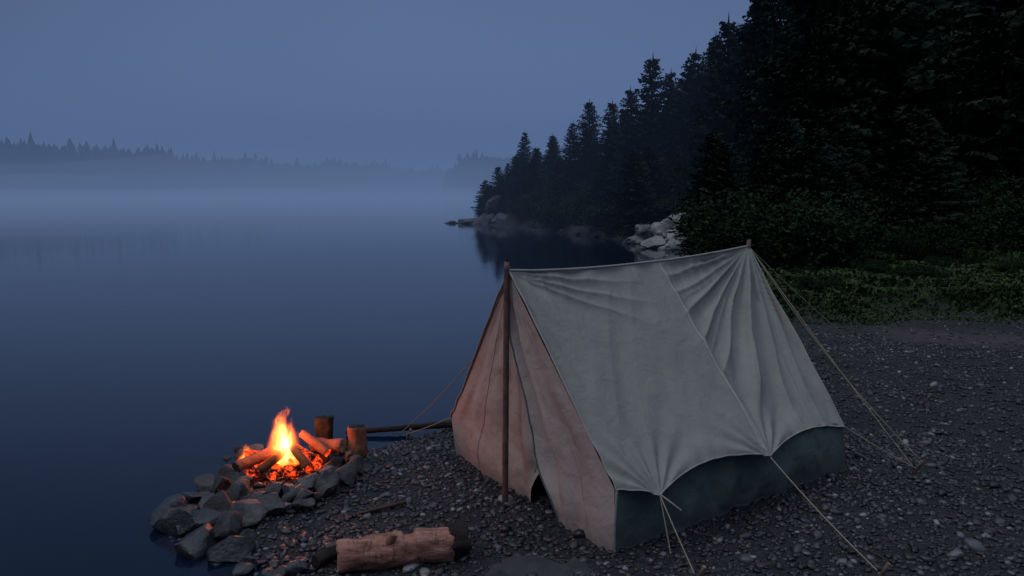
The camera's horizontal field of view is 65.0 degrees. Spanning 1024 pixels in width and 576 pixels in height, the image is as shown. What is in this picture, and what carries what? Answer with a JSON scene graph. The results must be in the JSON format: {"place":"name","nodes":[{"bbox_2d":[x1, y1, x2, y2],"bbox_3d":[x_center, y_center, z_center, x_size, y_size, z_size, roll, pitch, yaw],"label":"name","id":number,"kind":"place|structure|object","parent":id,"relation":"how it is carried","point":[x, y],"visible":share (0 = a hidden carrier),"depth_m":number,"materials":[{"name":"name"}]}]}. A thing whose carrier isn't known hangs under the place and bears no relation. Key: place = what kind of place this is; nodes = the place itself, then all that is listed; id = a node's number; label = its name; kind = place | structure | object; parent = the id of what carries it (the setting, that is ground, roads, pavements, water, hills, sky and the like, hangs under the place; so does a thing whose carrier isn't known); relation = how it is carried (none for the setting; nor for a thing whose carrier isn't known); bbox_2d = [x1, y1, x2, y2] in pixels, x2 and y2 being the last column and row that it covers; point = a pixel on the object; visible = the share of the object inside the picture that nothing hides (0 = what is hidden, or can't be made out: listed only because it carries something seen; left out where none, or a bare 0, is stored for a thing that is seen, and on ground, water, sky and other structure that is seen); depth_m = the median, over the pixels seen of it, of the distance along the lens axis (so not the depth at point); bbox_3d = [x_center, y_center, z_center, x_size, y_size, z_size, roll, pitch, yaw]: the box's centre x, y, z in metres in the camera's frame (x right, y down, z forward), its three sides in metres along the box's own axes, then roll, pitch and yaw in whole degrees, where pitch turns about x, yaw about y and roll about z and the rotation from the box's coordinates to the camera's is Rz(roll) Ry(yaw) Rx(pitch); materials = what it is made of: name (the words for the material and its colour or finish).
{"place":"outdoors","nodes":[
{"label":"outdoors","id":0,"kind":"place"},
{"bbox_2d":[0,129,606,199],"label":"distant forest","id":1,"kind":"object","parent":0,"point":[30,170],"visible":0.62,"depth_m":344.27,"materials":[{"name":"blue plant"}]},
{"bbox_2d":[0,195,680,575],"bbox_3d":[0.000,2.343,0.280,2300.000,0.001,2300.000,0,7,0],"label":"lake water","id":2,"kind":"structure","parent":0,"point":[154,353],"depth_m":13.22,"materials":[{"name":"blue liquid"}]},
{"bbox_2d":[0,0,778,172],"label":"sky","id":3,"kind":"structure","parent":0,"point":[418,84],"materials":[{"name":"blue"}]},
{"bbox_2d":[245,155,1023,575],"bbox_3d":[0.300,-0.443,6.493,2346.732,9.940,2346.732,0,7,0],"label":"ground","id":4,"kind":"structure","parent":0,"point":[967,339],"depth_m":6.35,"materials":[{"name":"grey gravel"}]},
{"bbox_2d":[148,415,369,575],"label":"campfire","id":5,"kind":"object","parent":4,"relation":"on","point":[212,519],"visible":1,"depth_m":5.92,"materials":[{"name":"black stone"}]},
{"bbox_2d":[357,500,406,514],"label":"fallen branch","id":6,"kind":"object","parent":4,"relation":"on","point":[387,506],"visible":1,"depth_m":5.83,"materials":[{"name":"brown wood"}]},
{"bbox_2d":[346,420,452,434],"bbox_3d":[-1.035,1.365,7.901,1.180,0.116,0.080,-1,7,-5],"label":"driftwood log","id":7,"kind":"object","parent":4,"relation":"on","point":[445,424],"visible":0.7,"depth_m":7.88,"materials":[{"name":"brown wood"}]},
{"bbox_2d":[336,522,471,572],"bbox_3d":[-0.674,1.605,5.019,0.836,0.275,0.224,-1,7,-12],"label":"firewood log","id":8,"kind":"object","parent":4,"relation":"on","point":[451,541],"visible":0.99,"depth_m":4.95,"materials":[{"name":"brown wood"}]},
{"bbox_2d":[444,195,506,224],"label":"rock ledge","id":9,"kind":"object","parent":4,"relation":"on","point":[490,218],"visible":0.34,"depth_m":58.80,"materials":[{"name":"grey stone"}]},
{"bbox_2d":[473,197,484,216],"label":"spruce tree","id":10,"kind":"object","parent":4,"relation":"on","point":[479,212],"visible":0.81,"depth_m":60.46,"materials":[{"name":"green plant"}]},
{"bbox_2d":[471,180,489,212],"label":"spruce tree","id":11,"kind":"object","parent":4,"relation":"on","point":[484,186],"visible":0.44,"depth_m":61.01,"materials":[{"name":"green plant"}]},
{"bbox_2d":[480,192,487,212],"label":"spruce tree","id":12,"kind":"object","parent":4,"relation":"on","point":[486,199],"visible":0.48,"depth_m":60.09,"materials":[{"name":"green plant"}]},
{"bbox_2d":[479,185,493,209],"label":"spruce tree","id":13,"kind":"object","parent":4,"relation":"on","point":[487,192],"visible":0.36,"depth_m":60.07,"materials":[{"name":"green plant"}]},
{"bbox_2d":[479,205,497,217],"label":"bush","id":14,"kind":"object","parent":4,"relation":"on","point":[492,209],"visible":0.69,"depth_m":58.63,"materials":[{"name":"green plant"}]},
{"bbox_2d":[484,167,505,207],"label":"spruce tree","id":15,"kind":"object","parent":4,"relation":"on","point":[498,187],"visible":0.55,"depth_m":59.39,"materials":[{"name":"green plant"}]},
{"bbox_2d":[502,162,512,184],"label":"spruce tree","id":16,"kind":"object","parent":4,"relation":"on","point":[507,167],"visible":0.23,"depth_m":59.77,"materials":[{"name":"green plant"}]},
{"bbox_2d":[507,154,519,174],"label":"spruce tree","id":17,"kind":"object","parent":4,"relation":"on","point":[513,161],"visible":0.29,"depth_m":59.77,"materials":[{"name":"green plant"}]},
{"bbox_2d":[507,157,522,190],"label":"spruce tree","id":18,"kind":"object","parent":4,"relation":"on","point":[518,159],"visible":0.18,"depth_m":59.50,"materials":[{"name":"green plant"}]},
{"bbox_2d":[512,132,532,186],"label":"spruce tree","id":19,"kind":"object","parent":4,"relation":"on","point":[524,154],"visible":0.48,"depth_m":59.09,"materials":[{"name":"green plant"}]},
{"bbox_2d":[508,159,539,202],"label":"spruce tree","id":20,"kind":"object","parent":4,"relation":"on","point":[526,167],"visible":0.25,"depth_m":56.33,"materials":[{"name":"green plant"}]},
{"bbox_2d":[523,148,546,197],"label":"spruce tree","id":21,"kind":"object","parent":4,"relation":"on","point":[536,172],"visible":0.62,"depth_m":54.35,"materials":[{"name":"green plant"}]},
{"bbox_2d":[484,553,590,575],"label":"flat rock","id":22,"kind":"object","parent":4,"relation":"on","point":[524,565],"visible":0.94,"depth_m":4.89,"materials":[{"name":"stone"}]},
{"bbox_2d":[535,148,544,176],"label":"spruce tree","id":23,"kind":"object","parent":4,"relation":"on","point":[541,164],"visible":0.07,"depth_m":57.14,"materials":[{"name":"green plant"}]},
{"bbox_2d":[542,149,553,175],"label":"spruce tree","id":24,"kind":"object","parent":4,"relation":"on","point":[548,164],"visible":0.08,"depth_m":58.49,"materials":[{"name":"green plant"}]},
{"bbox_2d":[541,135,559,178],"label":"spruce tree","id":25,"kind":"object","parent":4,"relation":"on","point":[551,157],"visible":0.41,"depth_m":55.20,"materials":[{"name":"green plant"}]},
{"bbox_2d":[541,134,562,168],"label":"spruce tree","id":26,"kind":"object","parent":4,"relation":"on","point":[554,149],"visible":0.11,"depth_m":58.98,"materials":[{"name":"green plant"}]},
{"bbox_2d":[545,156,565,199],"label":"spruce tree","id":27,"kind":"object","parent":4,"relation":"on","point":[559,165],"visible":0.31,"depth_m":51.74,"materials":[{"name":"green plant"}]},
{"bbox_2d":[554,123,580,178],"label":"spruce tree","id":28,"kind":"object","parent":4,"relation":"on","point":[571,138],"visible":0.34,"depth_m":53.09,"materials":[{"name":"green plant"}]},
{"bbox_2d":[564,99,603,186],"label":"spruce tree","id":29,"kind":"object","parent":4,"relation":"on","point":[583,164],"visible":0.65,"depth_m":51.11,"materials":[{"name":"green plant"}]},
{"bbox_2d":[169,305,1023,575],"bbox_3d":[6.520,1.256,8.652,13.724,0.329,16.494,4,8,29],"label":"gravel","id":30,"kind":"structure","parent":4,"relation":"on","point":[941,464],"depth_m":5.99,"materials":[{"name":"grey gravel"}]},
{"bbox_2d":[311,544,336,567],"bbox_3d":[-1.161,1.685,5.054,0.092,0.106,0.212,5,8,35],"label":"rock","id":31,"kind":"object","parent":30,"relation":"on","point":[324,557],"visible":0.77,"depth_m":5.00,"materials":[{"name":"grey stone"}]},
{"bbox_2d":[585,99,623,183],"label":"spruce tree","id":32,"kind":"object","parent":4,"relation":"on","point":[613,111],"visible":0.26,"depth_m":48.97,"materials":[{"name":"green plant"}]},
{"bbox_2d":[586,121,627,203],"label":"spruce tree","id":33,"kind":"object","parent":4,"relation":"on","point":[613,147],"visible":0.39,"depth_m":45.85,"materials":[{"name":"green plant"}]},
{"bbox_2d":[537,224,689,256],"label":"shore rocks","id":34,"kind":"object","parent":4,"relation":"on","point":[599,235],"visible":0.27,"depth_m":42.23,"materials":[{"name":"grey stone"}]},
{"bbox_2d":[597,86,644,181],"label":"spruce tree","id":35,"kind":"object","parent":4,"relation":"on","point":[630,102],"visible":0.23,"depth_m":47.04,"materials":[{"name":"green plant"}]},
{"bbox_2d":[601,145,642,205],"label":"spruce tree","id":36,"kind":"object","parent":4,"relation":"on","point":[629,148],"visible":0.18,"depth_m":42.87,"materials":[{"name":"green plant"}]},
{"bbox_2d":[615,148,645,203],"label":"spruce tree","id":37,"kind":"object","parent":4,"relation":"on","point":[623,187],"visible":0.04,"depth_m":41.05,"materials":[{"name":"green plant"}]},
{"bbox_2d":[605,147,657,237],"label":"spruce tree","id":38,"kind":"object","parent":4,"relation":"on","point":[635,184],"visible":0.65,"depth_m":38.08,"materials":[{"name":"green plant"}]},
{"bbox_2d":[623,185,662,235],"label":"spruce tree","id":39,"kind":"object","parent":4,"relation":"on","point":[644,198],"visible":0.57,"depth_m":37.21,"materials":[{"name":"green plant"}]},
{"bbox_2d":[611,56,677,174],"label":"spruce tree","id":40,"kind":"object","parent":4,"relation":"on","point":[649,119],"visible":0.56,"depth_m":44.88,"materials":[{"name":"green plant"}]},
{"bbox_2d":[615,199,674,223],"bbox_3d":[6.329,-3.557,38.037,2.472,1.535,3.810,-1,7,-10],"label":"bush","id":41,"kind":"object","parent":4,"relation":"on","point":[639,211],"visible":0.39,"depth_m":37.04,"materials":[{"name":"green plant"}]},
{"bbox_2d":[620,146,681,208],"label":"spruce tree","id":42,"kind":"object","parent":4,"relation":"on","point":[653,164],"visible":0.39,"depth_m":39.47,"materials":[{"name":"green plant"}]},
{"bbox_2d":[622,212,686,249],"bbox_3d":[7.222,-2.611,35.273,3.961,2.152,5.364,-1,7,-10],"label":"boulder outcrop","id":43,"kind":"object","parent":4,"relation":"on","point":[659,236],"visible":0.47,"depth_m":35.05,"materials":[{"name":"grey stone"}]},
{"bbox_2d":[644,192,680,218],"bbox_3d":[7.093,-3.776,37.897,2.059,1.634,3.147,1,7,7],"label":"bush","id":44,"kind":"object","parent":4,"relation":"on","point":[671,200],"visible":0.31,"depth_m":37.13,"materials":[{"name":"green plant"}]},
{"bbox_2d":[400,240,931,575],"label":"canvas tent","id":45,"kind":"object","parent":4,"relation":"on","point":[615,408],"visible":1,"depth_m":5.94,"materials":[{"name":"fabric"}]},
{"bbox_2d":[653,72,684,149],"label":"spruce tree","id":46,"kind":"object","parent":4,"relation":"on","point":[669,94],"visible":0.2,"depth_m":44.92,"materials":[{"name":"green plant"}]},
{"bbox_2d":[659,206,684,215],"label":"bush","id":47,"kind":"object","parent":4,"relation":"on","point":[661,212],"visible":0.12,"depth_m":37.21,"materials":[{"name":"green plant"}]},
{"bbox_2d":[654,50,707,172],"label":"spruce tree","id":48,"kind":"object","parent":4,"relation":"on","point":[690,87],"visible":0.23,"depth_m":42.69,"materials":[{"name":"green plant"}]},
{"bbox_2d":[346,392,1022,575],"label":"twig litter","id":49,"kind":"object","parent":4,"relation":"on","point":[762,522],"visible":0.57,"depth_m":5.54,"materials":[{"name":"brown wood"}]},
{"bbox_2d":[674,175,715,255],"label":"spruce tree","id":50,"kind":"object","parent":4,"relation":"on","point":[685,252],"visible":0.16,"depth_m":26.00,"materials":[{"name":"green plant"}]},
{"bbox_2d":[681,34,721,168],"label":"spruce tree","id":51,"kind":"object","parent":4,"relation":"on","point":[697,127],"visible":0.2,"depth_m":41.12,"materials":[{"name":"green plant"}]},
{"bbox_2d":[667,130,746,251],"bbox_3d":[6.705,-3.279,27.018,2.917,4.253,2.726,5,8,35],"label":"spruce tree","id":52,"kind":"object","parent":4,"relation":"on","point":[711,150],"visible":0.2,"depth_m":26.77,"materials":[{"name":"green plant"}]},
{"bbox_2d":[674,14,745,204],"bbox_3d":[9.965,-7.971,37.243,4.509,9.475,4.244,2,7,19],"label":"spruce tree","id":53,"kind":"object","parent":4,"relation":"on","point":[711,120],"visible":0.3,"depth_m":36.81,"materials":[{"name":"green plant"}]},
{"bbox_2d":[690,43,741,184],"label":"spruce tree","id":54,"kind":"object","parent":4,"relation":"on","point":[717,76],"depth_m":39.23,"materials":[{"name":"green plant"}]},
{"bbox_2d":[681,140,755,247],"bbox_3d":[6.792,-2.942,25.811,2.627,3.808,2.777,-1,7,-7],"label":"spruce tree","id":55,"kind":"object","parent":4,"relation":"on","point":[726,164],"visible":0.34,"depth_m":25.53,"materials":[{"name":"green plant"}]},
{"bbox_2d":[679,200,768,252],"bbox_3d":[6.780,-1.743,23.762,3.921,1.809,2.543,2,7,19],"label":"bush","id":56,"kind":"object","parent":4,"relation":"on","point":[690,230],"visible":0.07,"depth_m":23.58,"materials":[{"name":"green plant"}]},
{"bbox_2d":[691,8,760,175],"bbox_3d":[11.338,-8.692,37.550,5.905,9.513,6.274,2,7,29],"label":"spruce tree","id":57,"kind":"object","parent":4,"relation":"on","point":[737,58],"visible":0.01,"depth_m":37.11,"materials":[{"name":"green plant"}]},
{"bbox_2d":[691,0,770,198],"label":"spruce tree","id":58,"kind":"object","parent":4,"relation":"on","point":[728,128],"visible":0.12,"depth_m":34.44,"materials":[{"name":"green plant"}]},
{"bbox_2d":[676,211,803,267],"bbox_3d":[5.883,-1.186,20.067,3.467,1.545,3.260,1,6,-1],"label":"bush","id":59,"kind":"object","parent":4,"relation":"on","point":[727,235],"visible":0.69,"depth_m":19.77,"materials":[{"name":"green plant"}]},
{"bbox_2d":[719,1,790,189],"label":"spruce tree","id":60,"kind":"object","parent":4,"relation":"on","point":[753,56],"visible":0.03,"depth_m":33.28,"materials":[{"name":"green plant"}]},
{"bbox_2d":[663,176,847,258],"bbox_3d":[6.172,-1.664,20.593,4.510,2.374,2.947,3,7,25],"label":"bush","id":61,"kind":"object","parent":4,"relation":"on","point":[779,208],"visible":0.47,"depth_m":20.53,"materials":[{"name":"green plant"}]},
{"bbox_2d":[716,0,804,191],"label":"spruce tree","id":62,"kind":"object","parent":4,"relation":"on","point":[762,63],"visible":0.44,"depth_m":30.90,"materials":[{"name":"green plant"}]},
{"bbox_2d":[757,257,779,268],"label":"bush","id":63,"kind":"object","parent":4,"relation":"on","point":[769,262],"visible":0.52,"depth_m":19.29,"materials":[{"name":"green plant"}]},
{"bbox_2d":[731,0,827,196],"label":"spruce tree","id":64,"kind":"object","parent":4,"relation":"on","point":[791,36],"visible":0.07,"depth_m":31.04,"materials":[{"name":"green plant"}]},
{"bbox_2d":[748,113,828,214],"bbox_3d":[7.690,-2.832,22.447,3.112,4.233,3.076,3,8,21],"label":"spruce tree","id":65,"kind":"object","parent":4,"relation":"on","point":[777,179],"visible":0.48,"depth_m":22.24,"materials":[{"name":"green plant"}]},
{"bbox_2d":[711,180,895,268],"bbox_3d":[7.010,-1.495,19.445,2.787,2.184,4.273,-4,8,-28],"label":"bush","id":66,"kind":"object","parent":4,"relation":"on","point":[876,229],"visible":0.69,"depth_m":18.68,"materials":[{"name":"green plant"}]},
{"bbox_2d":[784,273,825,294],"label":"bush","id":67,"kind":"object","parent":4,"relation":"on","point":[804,281],"visible":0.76,"depth_m":15.73,"materials":[{"name":"green plant"}]},
{"bbox_2d":[737,0,873,155],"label":"spruce tree","id":68,"kind":"object","parent":4,"relation":"on","point":[754,143],"depth_m":31.19,"materials":[{"name":"green plant"}]},
{"bbox_2d":[744,0,874,188],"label":"spruce tree","id":69,"kind":"object","parent":4,"relation":"on","point":[795,83],"visible":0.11,"depth_m":29.25,"materials":[{"name":"green plant"}]},
{"bbox_2d":[751,203,899,271],"bbox_3d":[7.544,-1.283,19.686,4.259,1.604,3.368,-4,7,-26],"label":"bush","id":70,"kind":"object","parent":4,"relation":"on","point":[809,246],"visible":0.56,"depth_m":18.64,"materials":[{"name":"green plant"}]},
{"bbox_2d":[771,0,891,198],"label":"spruce tree","id":71,"kind":"object","parent":4,"relation":"on","point":[837,33],"visible":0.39,"depth_m":25.96,"materials":[{"name":"green plant"}]},
{"bbox_2d":[797,103,873,213],"bbox_3d":[9.011,-3.175,23.046,3.228,4.390,3.190,1,8,2],"label":"spruce tree","id":72,"kind":"object","parent":4,"relation":"on","point":[827,119],"visible":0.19,"depth_m":22.65,"materials":[{"name":"green plant"}]},
{"bbox_2d":[817,272,854,293],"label":"bush","id":73,"kind":"object","parent":4,"relation":"on","point":[832,282],"visible":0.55,"depth_m":15.89,"materials":[{"name":"green plant"}]},
{"bbox_2d":[675,229,1023,324],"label":"grass","id":74,"kind":"structure","parent":4,"relation":"on","point":[866,283],"depth_m":15.55,"materials":[{"name":"green plant"}]},
{"bbox_2d":[793,199,928,252],"bbox_3d":[8.659,-1.585,21.412,3.371,1.631,3.584,-5,8,-27],"label":"bush","id":75,"kind":"object","parent":4,"relation":"on","point":[888,228],"visible":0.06,"depth_m":20.89,"materials":[{"name":"green plant"}]},
{"bbox_2d":[768,0,996,206],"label":"spruce tree","id":76,"kind":"object","parent":4,"relation":"on","point":[892,49],"visible":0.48,"depth_m":25.38,"materials":[{"name":"green plant"}]},
{"bbox_2d":[855,102,979,243],"bbox_3d":[10.909,-3.054,22.105,3.593,4.043,3.817,2,6,28],"label":"spruce tree","id":77,"kind":"object","parent":4,"relation":"on","point":[907,143],"visible":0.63,"depth_m":21.50,"materials":[{"name":"green plant"}]},
{"bbox_2d":[868,113,975,238],"bbox_3d":[11.003,-2.920,21.927,3.568,3.780,3.359,5,9,39],"label":"spruce tree","id":78,"kind":"object","parent":4,"relation":"on","point":[936,199],"visible":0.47,"depth_m":21.46,"materials":[{"name":"green plant"}]},
{"bbox_2d":[919,265,954,278],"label":"bush","id":79,"kind":"object","parent":4,"relation":"on","point":[936,273],"visible":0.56,"depth_m":16.90,"materials":[{"name":"green plant"}]},
{"bbox_2d":[894,0,1009,190],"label":"spruce tree","id":80,"kind":"object","parent":4,"relation":"on","point":[948,29],"visible":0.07,"depth_m":27.56,"materials":[{"name":"green plant"}]},
{"bbox_2d":[913,0,1018,129],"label":"spruce tree","id":81,"kind":"object","parent":4,"relation":"on","point":[973,3],"depth_m":31.44,"materials":[{"name":"green plant"}]},
{"bbox_2d":[958,255,990,267],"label":"bush","id":82,"kind":"object","parent":4,"relation":"on","point":[969,260],"visible":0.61,"depth_m":18.36,"materials":[{"name":"green plant"}]},
{"bbox_2d":[933,0,1023,210],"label":"spruce tree","id":83,"kind":"object","parent":4,"relation":"on","point":[1005,130],"visible":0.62,"depth_m":23.54,"materials":[{"name":"green plant"}]},
{"bbox_2d":[943,0,1023,187],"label":"spruce tree","id":84,"kind":"object","parent":4,"relation":"on","point":[987,28],"visible":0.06,"depth_m":26.95,"materials":[{"name":"green plant"}]},
{"bbox_2d":[964,192,1023,247],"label":"bush","id":85,"kind":"object","parent":4,"relation":"on","point":[989,215],"visible":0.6,"depth_m":19.75,"materials":[{"name":"green plant"}]},
{"bbox_2d":[998,256,1023,273],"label":"bush","id":86,"kind":"object","parent":4,"relation":"on","point":[1005,266],"visible":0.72,"depth_m":17.02,"materials":[{"name":"green plant"}]}
]}

